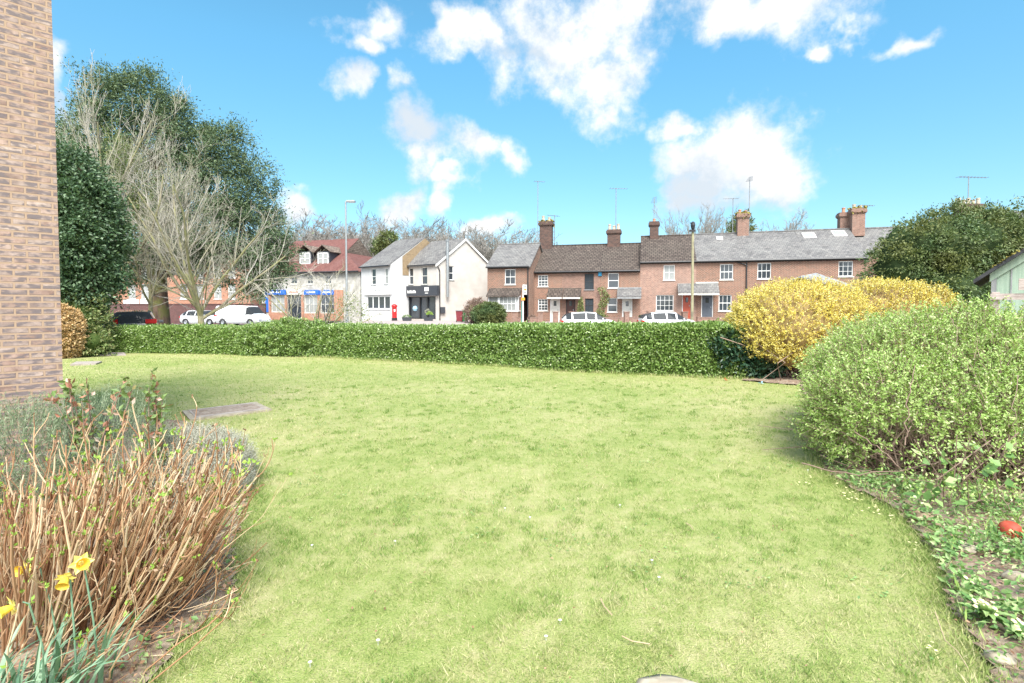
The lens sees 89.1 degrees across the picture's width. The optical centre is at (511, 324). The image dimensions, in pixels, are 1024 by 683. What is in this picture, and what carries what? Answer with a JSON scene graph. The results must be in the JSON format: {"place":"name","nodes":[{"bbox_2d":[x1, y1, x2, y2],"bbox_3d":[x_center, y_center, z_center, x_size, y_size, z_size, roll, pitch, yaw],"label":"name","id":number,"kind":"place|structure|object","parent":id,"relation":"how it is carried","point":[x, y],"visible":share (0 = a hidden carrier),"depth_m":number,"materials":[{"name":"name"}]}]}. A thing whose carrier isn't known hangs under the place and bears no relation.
{"place":"outdoors","nodes":[
{"label":"outdoors","id":0,"kind":"place"},
{"bbox_2d":[112,310,163,325],"bbox_3d":[-18.053,0.161,24.912,2.240,1.700,4.660,-1,2,-33],"label":"parked suv","id":1,"kind":"object","parent":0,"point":[138,317],"visible":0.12,"depth_m":23.26,"materials":[{"name":"grey paint"}]},
{"bbox_2d":[179,310,219,324],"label":"parked car","id":2,"kind":"object","parent":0,"point":[186,317],"visible":0.54,"depth_m":50.80,"materials":[{"name":"white paint"}]},
{"bbox_2d":[214,305,270,324],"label":"parked van","id":3,"kind":"object","parent":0,"point":[253,314],"visible":0.77,"depth_m":49.71,"materials":[{"name":"white paint"}]},
{"bbox_2d":[309,320,558,327],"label":"pavement","id":4,"kind":"structure","parent":0,"point":[437,322],"depth_m":43.82,"materials":[{"name":"grey concrete"}]},
{"bbox_2d":[358,237,429,319],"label":"white shop","id":5,"kind":"structure","parent":4,"relation":"on","point":[385,291],"depth_m":51.20,"materials":[{"name":"paint"}]},
{"bbox_2d":[366,296,389,309],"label":"window","id":6,"kind":"structure","parent":5,"relation":"in","point":[374,302],"depth_m":51.08,"materials":[{"name":"white paint"}]},
{"bbox_2d":[406,238,487,319],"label":"corner shop","id":7,"kind":"structure","parent":4,"relation":"on","point":[447,278],"depth_m":50.66,"materials":[{"name":"paint"}]},
{"bbox_2d":[460,296,484,323],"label":"brown shrub","id":8,"kind":"object","parent":4,"relation":"on","point":[472,303],"visible":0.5,"depth_m":43.11,"materials":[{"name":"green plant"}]},
{"bbox_2d":[469,301,507,323],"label":"evergreen shrub","id":9,"kind":"object","parent":4,"relation":"on","point":[491,312],"visible":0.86,"depth_m":41.75,"materials":[{"name":"green plant"}]},
{"bbox_2d":[485,242,542,321],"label":"end house","id":10,"kind":"structure","parent":4,"relation":"on","point":[510,267],"depth_m":45.14,"materials":[{"name":"red brick"}]},
{"bbox_2d":[505,269,515,284],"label":"window","id":11,"kind":"structure","parent":10,"relation":"in","point":[510,274],"depth_m":45.03,"materials":[{"name":"white paint"}]},
{"bbox_2d":[534,216,568,321],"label":"terraced house","id":12,"kind":"structure","parent":4,"relation":"on","point":[548,290],"depth_m":46.28,"materials":[{"name":"red brick"}]},
{"bbox_2d":[550,299,559,321],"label":"door","id":13,"kind":"structure","parent":12,"relation":"in","point":[554,303],"depth_m":46.01,"materials":[{"name":"white paint"}]},
{"bbox_2d":[562,244,603,315],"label":"terraced house","id":14,"kind":"structure","parent":4,"relation":"on","point":[581,270],"depth_m":45.48,"materials":[{"name":"brown brick"}]},
{"bbox_2d":[585,273,593,289],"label":"window","id":15,"kind":"structure","parent":14,"relation":"in","point":[589,278],"depth_m":45.21,"materials":[{"name":"grey glass"}]},
{"bbox_2d":[600,224,641,316],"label":"terraced house","id":16,"kind":"structure","parent":4,"relation":"on","point":[620,271],"depth_m":44.76,"materials":[{"name":"red brick"}]},
{"bbox_2d":[596,287,609,316],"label":"wall creeper","id":17,"kind":"object","parent":16,"relation":"attached to","point":[602,300],"depth_m":44.67,"materials":[{"name":"green plant"}]},
{"bbox_2d":[607,273,618,288],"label":"window","id":18,"kind":"structure","parent":16,"relation":"in","point":[613,278],"depth_m":44.69,"materials":[{"name":"white paint"}]},
{"bbox_2d":[622,299,631,316],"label":"door","id":19,"kind":"structure","parent":16,"relation":"in","point":[626,303],"depth_m":44.48,"materials":[{"name":"white paint"}]},
{"bbox_2d":[640,219,697,320],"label":"terraced house","id":20,"kind":"structure","parent":4,"relation":"on","point":[665,272],"depth_m":43.79,"materials":[{"name":"brick"}]},
{"bbox_2d":[655,295,673,311],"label":"window","id":21,"kind":"structure","parent":20,"relation":"in","point":[664,303],"depth_m":43.72,"materials":[{"name":"white paint"}]},
{"bbox_2d":[663,265,675,280],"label":"window","id":22,"kind":"structure","parent":20,"relation":"in","point":[669,270],"depth_m":43.55,"materials":[{"name":"white paint"}]},
{"bbox_2d":[682,295,690,317],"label":"door","id":23,"kind":"structure","parent":20,"relation":"in","point":[686,299],"depth_m":43.28,"materials":[{"name":"red paint"}]},
{"bbox_2d":[689,221,695,320],"bbox_3d":[13.683,-3.636,39.607,0.440,8.303,0.401,0,2,0],"label":"wooden pole","id":24,"kind":"object","parent":4,"relation":"on","point":[692,223],"visible":0.9,"depth_m":39.63,"materials":[{"name":"brown wood"}]},
{"bbox_2d":[694,232,748,320],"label":"terraced house","id":25,"kind":"structure","parent":4,"relation":"on","point":[722,263],"depth_m":42.68,"materials":[{"name":"red brick"}]},
{"bbox_2d":[701,295,712,316],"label":"door","id":26,"kind":"structure","parent":25,"relation":"in","point":[706,300],"depth_m":42.91,"materials":[{"name":"grey paint"}]},
{"bbox_2d":[718,295,731,311],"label":"window","id":27,"kind":"structure","parent":25,"relation":"in","point":[724,300],"depth_m":42.57,"materials":[{"name":"white paint"}]},
{"bbox_2d":[719,264,732,280],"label":"window","id":28,"kind":"structure","parent":25,"relation":"in","point":[726,270],"depth_m":42.46,"materials":[{"name":"white paint"}]},
{"bbox_2d":[734,209,816,297],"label":"terraced house","id":29,"kind":"structure","parent":4,"relation":"on","point":[782,254],"depth_m":42.04,"materials":[{"name":"red brick"}]},
{"bbox_2d":[757,263,771,279],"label":"window","id":30,"kind":"structure","parent":29,"relation":"in","point":[764,269],"depth_m":41.77,"materials":[{"name":"white paint"}]},
{"bbox_2d":[795,204,870,290],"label":"terraced house","id":31,"kind":"structure","parent":4,"relation":"on","point":[834,253],"depth_m":41.63,"materials":[{"name":"red brick"}]},
{"bbox_2d":[838,261,853,276],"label":"window","id":32,"kind":"structure","parent":31,"relation":"in","point":[845,267],"depth_m":40.34,"materials":[{"name":"white paint"}]},
{"bbox_2d":[855,226,906,281],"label":"cottage","id":33,"kind":"structure","parent":4,"relation":"on","point":[873,235],"depth_m":42.96,"materials":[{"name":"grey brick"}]},
{"bbox_2d":[51,0,1023,250],"label":"sky","id":34,"kind":"structure","parent":0,"point":[428,110],"materials":[{"name":"blue"}]},
{"bbox_2d":[62,351,1023,682],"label":"lawn","id":35,"kind":"structure","parent":0,"point":[430,648],"depth_m":4.29,"materials":[{"name":"green plant"}]},
{"bbox_2d":[0,0,64,484],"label":"brick wall","id":36,"kind":"structure","parent":35,"relation":"on","point":[30,336],"depth_m":5.49,"materials":[{"name":"brown brick"}]},
{"bbox_2d":[61,303,91,358],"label":"rounded shrub","id":37,"kind":"object","parent":35,"relation":"on","point":[74,326],"visible":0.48,"depth_m":18.84,"materials":[{"name":"beige plant"}]},
{"bbox_2d":[60,287,117,356],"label":"loose shrub","id":38,"kind":"object","parent":35,"relation":"on","point":[96,339],"visible":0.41,"depth_m":19.76,"materials":[{"name":"green plant"}]},
{"bbox_2d":[56,130,149,328],"bbox_3d":[-17.542,-3.093,20.635,5.479,8.755,4.648,1,2,18],"label":"ivy tree","id":39,"kind":"object","parent":35,"relation":"on","point":[95,250],"visible":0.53,"depth_m":20.05,"materials":[{"name":"green plant"}]},
{"bbox_2d":[0,408,259,682],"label":"flower bed soil","id":40,"kind":"structure","parent":35,"relation":"on","point":[185,615],"depth_m":3.07,"materials":[{"name":"brown soil"}]},
{"bbox_2d":[0,596,103,682],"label":"daffodil","id":41,"kind":"object","parent":40,"relation":"on","point":[5,610],"visible":0.93,"depth_m":2.44,"materials":[{"name":"green plant"}]},
{"bbox_2d":[14,561,103,655],"bbox_3d":[-2.419,1.518,2.800,0.389,0.537,0.113,-1,2,-18],"label":"daffodil","id":42,"kind":"object","parent":40,"relation":"on","point":[52,612],"visible":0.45,"depth_m":2.80,"materials":[{"name":"green plant"}]},
{"bbox_2d":[0,611,139,682],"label":"daffodil clump","id":43,"kind":"object","parent":40,"relation":"on","point":[38,674],"visible":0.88,"depth_m":2.45,"materials":[{"name":"green plant"}]},
{"bbox_2d":[43,376,138,508],"bbox_3d":[-3.737,1.093,4.661,0.707,1.254,0.341,0,2,0],"label":"young shrub","id":44,"kind":"object","parent":40,"relation":"on","point":[111,413],"visible":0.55,"depth_m":4.67,"materials":[{"name":"green plant"}]},
{"bbox_2d":[0,379,181,514],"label":"lavender bush","id":45,"kind":"object","parent":40,"relation":"on","point":[55,422],"visible":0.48,"depth_m":4.91,"materials":[{"name":"plant"}]},
{"bbox_2d":[54,571,135,682],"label":"daffodil","id":46,"kind":"object","parent":40,"relation":"on","point":[64,582],"visible":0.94,"depth_m":2.51,"materials":[{"name":"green plant"}]},
{"bbox_2d":[68,552,151,682],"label":"daffodil","id":47,"kind":"object","parent":40,"relation":"on","point":[82,562],"visible":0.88,"depth_m":2.55,"materials":[{"name":"green plant"}]},
{"bbox_2d":[0,461,251,679],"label":"weeds","id":48,"kind":"object","parent":40,"relation":"on","point":[140,638],"visible":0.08,"depth_m":2.85,"materials":[{"name":"green plant"}]},
{"bbox_2d":[0,449,255,682],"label":"dry leaves","id":49,"kind":"object","parent":40,"relation":"on","point":[132,668],"visible":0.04,"depth_m":2.94,"materials":[{"name":"brown plant"}]},
{"bbox_2d":[0,485,265,682],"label":"dead twigs","id":50,"kind":"object","parent":40,"relation":"on","point":[42,627],"visible":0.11,"depth_m":3.02,"materials":[{"name":"wood"}]},
{"bbox_2d":[0,394,292,682],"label":"hydrangea shrub","id":51,"kind":"object","parent":40,"relation":"on","point":[166,565],"visible":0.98,"depth_m":3.00,"materials":[{"name":"brown plant"}]},
{"bbox_2d":[141,367,173,478],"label":"young shrub","id":52,"kind":"object","parent":40,"relation":"on","point":[157,416],"visible":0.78,"depth_m":4.92,"materials":[{"name":"green plant"}]},
{"bbox_2d":[122,420,261,508],"bbox_3d":[-3.357,1.425,5.461,1.236,0.758,1.915,-2,3,-44],"label":"heather mound","id":53,"kind":"object","parent":40,"relation":"on","point":[222,432],"visible":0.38,"depth_m":5.22,"materials":[{"name":"grey plant"}]},
{"bbox_2d":[104,323,248,354],"bbox_3d":[-13.338,0.557,21.231,6.638,1.290,1.659,0,2,8],"label":"hedge","id":54,"kind":"object","parent":35,"relation":"on","point":[196,338],"visible":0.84,"depth_m":20.80,"materials":[{"name":"green plant"}]},
{"bbox_2d":[182,402,271,420],"bbox_3d":[-5.146,1.550,9.349,1.285,0.049,0.971,-2,3,-42],"label":"drain cover","id":55,"kind":"object","parent":35,"relation":"on","point":[227,410],"visible":0.97,"depth_m":9.22,"materials":[{"name":"concrete"}]},
{"bbox_2d":[229,315,333,356],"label":"hedge shrub","id":56,"kind":"object","parent":35,"relation":"on","point":[288,336],"visible":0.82,"depth_m":19.52,"materials":[{"name":"green plant"}]},
{"bbox_2d":[224,259,386,323],"bbox_3d":[-8.081,-0.766,20.920,6.258,3.986,2.902,-1,2,-28],"label":"bare shrub","id":57,"kind":"object","parent":35,"relation":"on","point":[328,312],"visible":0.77,"depth_m":20.89,"materials":[{"name":"brown plant"}]},
{"bbox_2d":[312,318,749,377],"bbox_3d":[-0.501,0.528,16.943,15.081,1.649,2.015,1,2,25],"label":"hedge","id":58,"kind":"object","parent":35,"relation":"on","point":[676,348],"visible":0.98,"depth_m":15.39,"materials":[{"name":"green plant"}]},
{"bbox_2d":[636,674,695,682],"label":"stone","id":59,"kind":"object","parent":35,"relation":"on","point":[658,678],"visible":1,"depth_m":2.60,"materials":[{"name":"beige stone"}]},
{"bbox_2d":[741,366,1023,682],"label":"flower bed soil","id":60,"kind":"structure","parent":35,"relation":"on","point":[996,562],"depth_m":3.92,"materials":[{"name":"brown soil"}]},
{"bbox_2d":[704,326,788,378],"bbox_3d":[6.067,0.758,14.032,2.312,1.696,1.842,0,2,0],"label":"laurel shrub","id":61,"kind":"object","parent":60,"relation":"on","point":[755,366],"visible":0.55,"depth_m":13.49,"materials":[{"name":"green plant"}]},
{"bbox_2d":[720,274,873,379],"bbox_3d":[7.409,0.035,13.984,4.189,2.773,3.184,0,2,0],"label":"forsythia shrub","id":62,"kind":"object","parent":60,"relation":"on","point":[783,323],"visible":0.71,"depth_m":13.08,"materials":[{"name":"yellow plant"}]},
{"bbox_2d":[758,291,1023,509],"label":"spring shrub","id":63,"kind":"object","parent":60,"relation":"on","point":[883,426],"visible":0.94,"depth_m":5.86,"materials":[{"name":"green plant"}]},
{"bbox_2d":[833,275,970,370],"bbox_3d":[11.049,0.033,15.539,4.967,3.005,3.392,0,2,0],"label":"forsythia shrub","id":64,"kind":"object","parent":60,"relation":"on","point":[895,293],"visible":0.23,"depth_m":14.72,"materials":[{"name":"yellow plant"}]},
{"bbox_2d":[824,454,1023,682],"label":"ground cover","id":65,"kind":"object","parent":60,"relation":"on","point":[992,570],"visible":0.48,"depth_m":4.28,"materials":[{"name":"green plant"}]},
{"bbox_2d":[836,467,1023,667],"bbox_3d":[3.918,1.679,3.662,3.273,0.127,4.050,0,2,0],"label":"weeds","id":66,"kind":"object","parent":60,"relation":"on","point":[961,610],"visible":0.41,"depth_m":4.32,"materials":[{"name":"green plant"}]},
{"bbox_2d":[900,430,1023,509],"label":"bramble","id":67,"kind":"object","parent":60,"relation":"on","point":[990,467],"visible":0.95,"depth_m":4.63,"materials":[{"name":"green plant"}]},
{"bbox_2d":[956,590,1014,626],"bbox_3d":[2.792,1.687,3.051,0.248,0.141,0.247,1,2,23],"label":"primrose","id":68,"kind":"object","parent":60,"relation":"on","point":[993,614],"visible":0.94,"depth_m":3.06,"materials":[{"name":"green plant"}]},
{"bbox_2d":[973,246,1023,364],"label":"garden shed","id":69,"kind":"structure","parent":60,"relation":"on","point":[1004,276],"depth_m":11.76,"materials":[{"name":"wood"}]},
{"bbox_2d":[983,650,1016,665],"bbox_3d":[2.583,1.763,2.751,0.142,0.054,0.117,0,2,0],"label":"stone","id":70,"kind":"object","parent":60,"relation":"on","point":[991,654],"visible":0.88,"depth_m":2.73,"materials":[{"name":"beige stone"}]},
{"bbox_2d":[990,278,1023,396],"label":"picket fence","id":71,"kind":"object","parent":60,"relation":"on","point":[1015,296],"visible":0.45,"depth_m":9.99,"materials":[{"name":"white wood"}]},
{"bbox_2d":[997,520,1023,538],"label":"ball","id":72,"kind":"object","parent":60,"relation":"on","point":[1006,525],"visible":0.65,"depth_m":4.19,"materials":[{"name":"red plastic"}]},
{"bbox_2d":[1000,618,1023,640],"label":"primrose","id":73,"kind":"object","parent":60,"relation":"on","point":[1017,629],"visible":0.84,"depth_m":2.92,"materials":[{"name":"green plant"}]},
{"bbox_2d":[1000,570,1023,583],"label":"stone","id":74,"kind":"object","parent":60,"relation":"on","point":[1005,575],"visible":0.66,"depth_m":3.52,"materials":[{"name":"beige stone"}]},
{"bbox_2d":[189,372,933,681],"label":"clover","id":75,"kind":"object","parent":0,"point":[858,597],"visible":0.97,"depth_m":4.57,"materials":[{"name":"green plant"}]},
{"bbox_2d":[215,374,975,682],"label":"scattered leaves","id":76,"kind":"object","parent":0,"point":[557,545],"visible":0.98,"depth_m":4.22,"materials":[{"name":"brown plant"}]},
{"bbox_2d":[769,379,1023,674],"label":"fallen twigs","id":77,"kind":"object","parent":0,"point":[962,549],"depth_m":4.22,"materials":[{"name":"brown wood"}]},
{"bbox_3d":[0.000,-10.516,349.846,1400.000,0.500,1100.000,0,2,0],"label":"terrain","id":78,"kind":"structure","parent":0,"visible":0},
{"bbox_2d":[53,54,315,324],"bbox_3d":[-22.457,-8.096,33.406,19.224,17.898,9.946,0,2,0],"label":"conifer tree","id":79,"kind":"object","parent":78,"relation":"on","point":[120,85],"visible":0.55,"depth_m":31.87,"materials":[{"name":"green plant"}]},
{"bbox_2d":[107,304,265,323],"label":"garden wall","id":80,"kind":"structure","parent":78,"relation":"on","point":[177,311],"depth_m":55.66,"materials":[{"name":"red brick"}]},
{"bbox_2d":[103,246,281,303],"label":"brick flats","id":81,"kind":"structure","parent":78,"relation":"on","point":[141,299],"depth_m":65.08,"materials":[{"name":"red brick"}]},
{"bbox_2d":[258,207,369,242],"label":"skyline tree","id":82,"kind":"object","parent":78,"relation":"on","point":[311,234],"visible":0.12,"depth_m":78.75,"materials":[{"name":"grey plant"}]},
{"bbox_2d":[262,238,371,321],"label":"tiled shop building","id":83,"kind":"structure","parent":78,"relation":"on","point":[358,254],"depth_m":58.08,"materials":[{"name":"white paint"}]},
{"bbox_2d":[272,295,284,311],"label":"window","id":84,"kind":"structure","parent":83,"relation":"in","point":[281,298],"depth_m":59.10,"materials":[{"name":"white paint"}]},
{"bbox_2d":[288,295,300,317],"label":"door","id":85,"kind":"structure","parent":83,"relation":"in","point":[294,309],"depth_m":58.47,"materials":[{"name":"black paint"}]},
{"bbox_2d":[305,295,316,312],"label":"window","id":86,"kind":"structure","parent":83,"relation":"in","point":[308,300],"depth_m":57.88,"materials":[{"name":"white glass"}]},
{"bbox_2d":[321,295,333,312],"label":"window","id":87,"kind":"structure","parent":83,"relation":"in","point":[326,298],"depth_m":57.30,"materials":[{"name":"white paint"}]},
{"bbox_2d":[288,219,445,253],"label":"skyline tree","id":88,"kind":"object","parent":78,"relation":"on","point":[342,231],"visible":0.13,"depth_m":81.21,"materials":[{"name":"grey plant"}]},
{"bbox_2d":[368,227,400,255],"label":"ivy clad tree","id":89,"kind":"object","parent":78,"relation":"on","point":[379,243],"visible":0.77,"depth_m":68.92,"materials":[{"name":"green plant"}]},
{"bbox_2d":[353,212,445,256],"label":"skyline tree","id":90,"kind":"object","parent":78,"relation":"on","point":[375,236],"visible":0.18,"depth_m":77.63,"materials":[{"name":"grey plant"}]},
{"bbox_2d":[399,216,464,241],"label":"skyline tree","id":91,"kind":"object","parent":78,"relation":"on","point":[424,234],"visible":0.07,"depth_m":78.79,"materials":[{"name":"grey plant"}]},
{"bbox_2d":[432,219,522,260],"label":"skyline tree","id":92,"kind":"object","parent":78,"relation":"on","point":[472,241],"visible":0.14,"depth_m":80.75,"materials":[{"name":"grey plant"}]},
{"bbox_2d":[463,225,562,261],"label":"skyline tree","id":93,"kind":"object","parent":78,"relation":"on","point":[482,247],"visible":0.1,"depth_m":82.85,"materials":[{"name":"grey plant"}]},
{"bbox_2d":[652,206,724,234],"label":"skyline tree","id":94,"kind":"object","parent":78,"relation":"on","point":[669,228],"visible":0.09,"depth_m":78.83,"materials":[{"name":"grey plant"}]},
{"bbox_2d":[677,202,716,233],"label":"skyline tree","id":95,"kind":"object","parent":78,"relation":"on","point":[705,229],"visible":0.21,"depth_m":74.07,"materials":[{"name":"grey plant"}]},
{"bbox_2d":[723,208,760,232],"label":"ivy clad tree","id":96,"kind":"object","parent":78,"relation":"on","point":[752,228],"visible":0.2,"depth_m":65.23,"materials":[{"name":"green plant"}]},
{"bbox_2d":[720,208,815,230],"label":"skyline tree","id":97,"kind":"object","parent":78,"relation":"on","point":[793,224],"visible":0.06,"depth_m":79.91,"materials":[{"name":"grey plant"}]},
{"label":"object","id":98,"kind":"structure","parent":0,"visible":0},
{"bbox_2d":[55,46,204,270],"bbox_3d":[-21.173,-6.119,25.533,12.166,14.398,7.250,0,2,0],"label":"bare tree","id":99,"kind":"object","parent":98,"relation":"on","point":[115,150],"visible":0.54,"depth_m":25.19,"materials":[{"name":"grey plant"}]},
{"bbox_2d":[57,118,256,319],"bbox_3d":[-19.346,-4.966,27.405,9.864,11.919,6.915,1,2,15],"label":"bare tree","id":100,"kind":"object","parent":98,"relation":"on","point":[152,293],"visible":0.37,"depth_m":27.32,"materials":[{"name":"grey plant"}]},
{"bbox_2d":[112,111,327,324],"bbox_3d":[-14.857,-4.482,25.113,9.013,11.135,8.058,1,2,27],"label":"bare tree","id":101,"kind":"object","parent":98,"relation":"on","point":[187,277],"visible":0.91,"depth_m":24.37,"materials":[{"name":"grey plant"}]},
{"bbox_2d":[327,292,371,323],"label":"variegated shrub","id":102,"kind":"object","parent":98,"relation":"on","point":[350,303],"visible":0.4,"depth_m":23.91,"materials":[{"name":"green plant"}]},
{"bbox_2d":[345,200,355,322],"bbox_3d":[-9.299,-3.111,29.910,0.650,7.931,0.260,0,2,0],"label":"street lamp","id":103,"kind":"object","parent":98,"relation":"on","point":[346,274],"visible":0.8,"depth_m":29.83,"materials":[{"name":"metal"}]},
{"bbox_2d":[843,193,1023,314],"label":"evergreen tree","id":104,"kind":"object","parent":98,"relation":"on","point":[959,252],"visible":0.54,"depth_m":22.81,"materials":[{"name":"green plant"}]},
{"label":"road","id":105,"kind":"structure","parent":0,"visible":0},
{"bbox_2d":[559,312,615,328],"bbox_3d":[5.639,-0.158,37.918,4.230,1.510,2.100,0,2,0],"label":"parked car","id":106,"kind":"object","parent":105,"relation":"on","point":[592,317],"visible":0.24,"depth_m":37.14,"materials":[{"name":"white paint"}]},
{"bbox_2d":[637,312,695,322],"bbox_3d":[11.399,-0.158,37.918,4.230,1.510,2.100,0,2,0],"label":"parked car","id":107,"kind":"object","parent":105,"relation":"on","point":[660,317],"visible":0.21,"depth_m":37.16,"materials":[{"name":"white paint"}]},
{"bbox_2d":[783,273,853,293],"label":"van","id":108,"kind":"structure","parent":105,"relation":"on","point":[814,274],"depth_m":32.89,"materials":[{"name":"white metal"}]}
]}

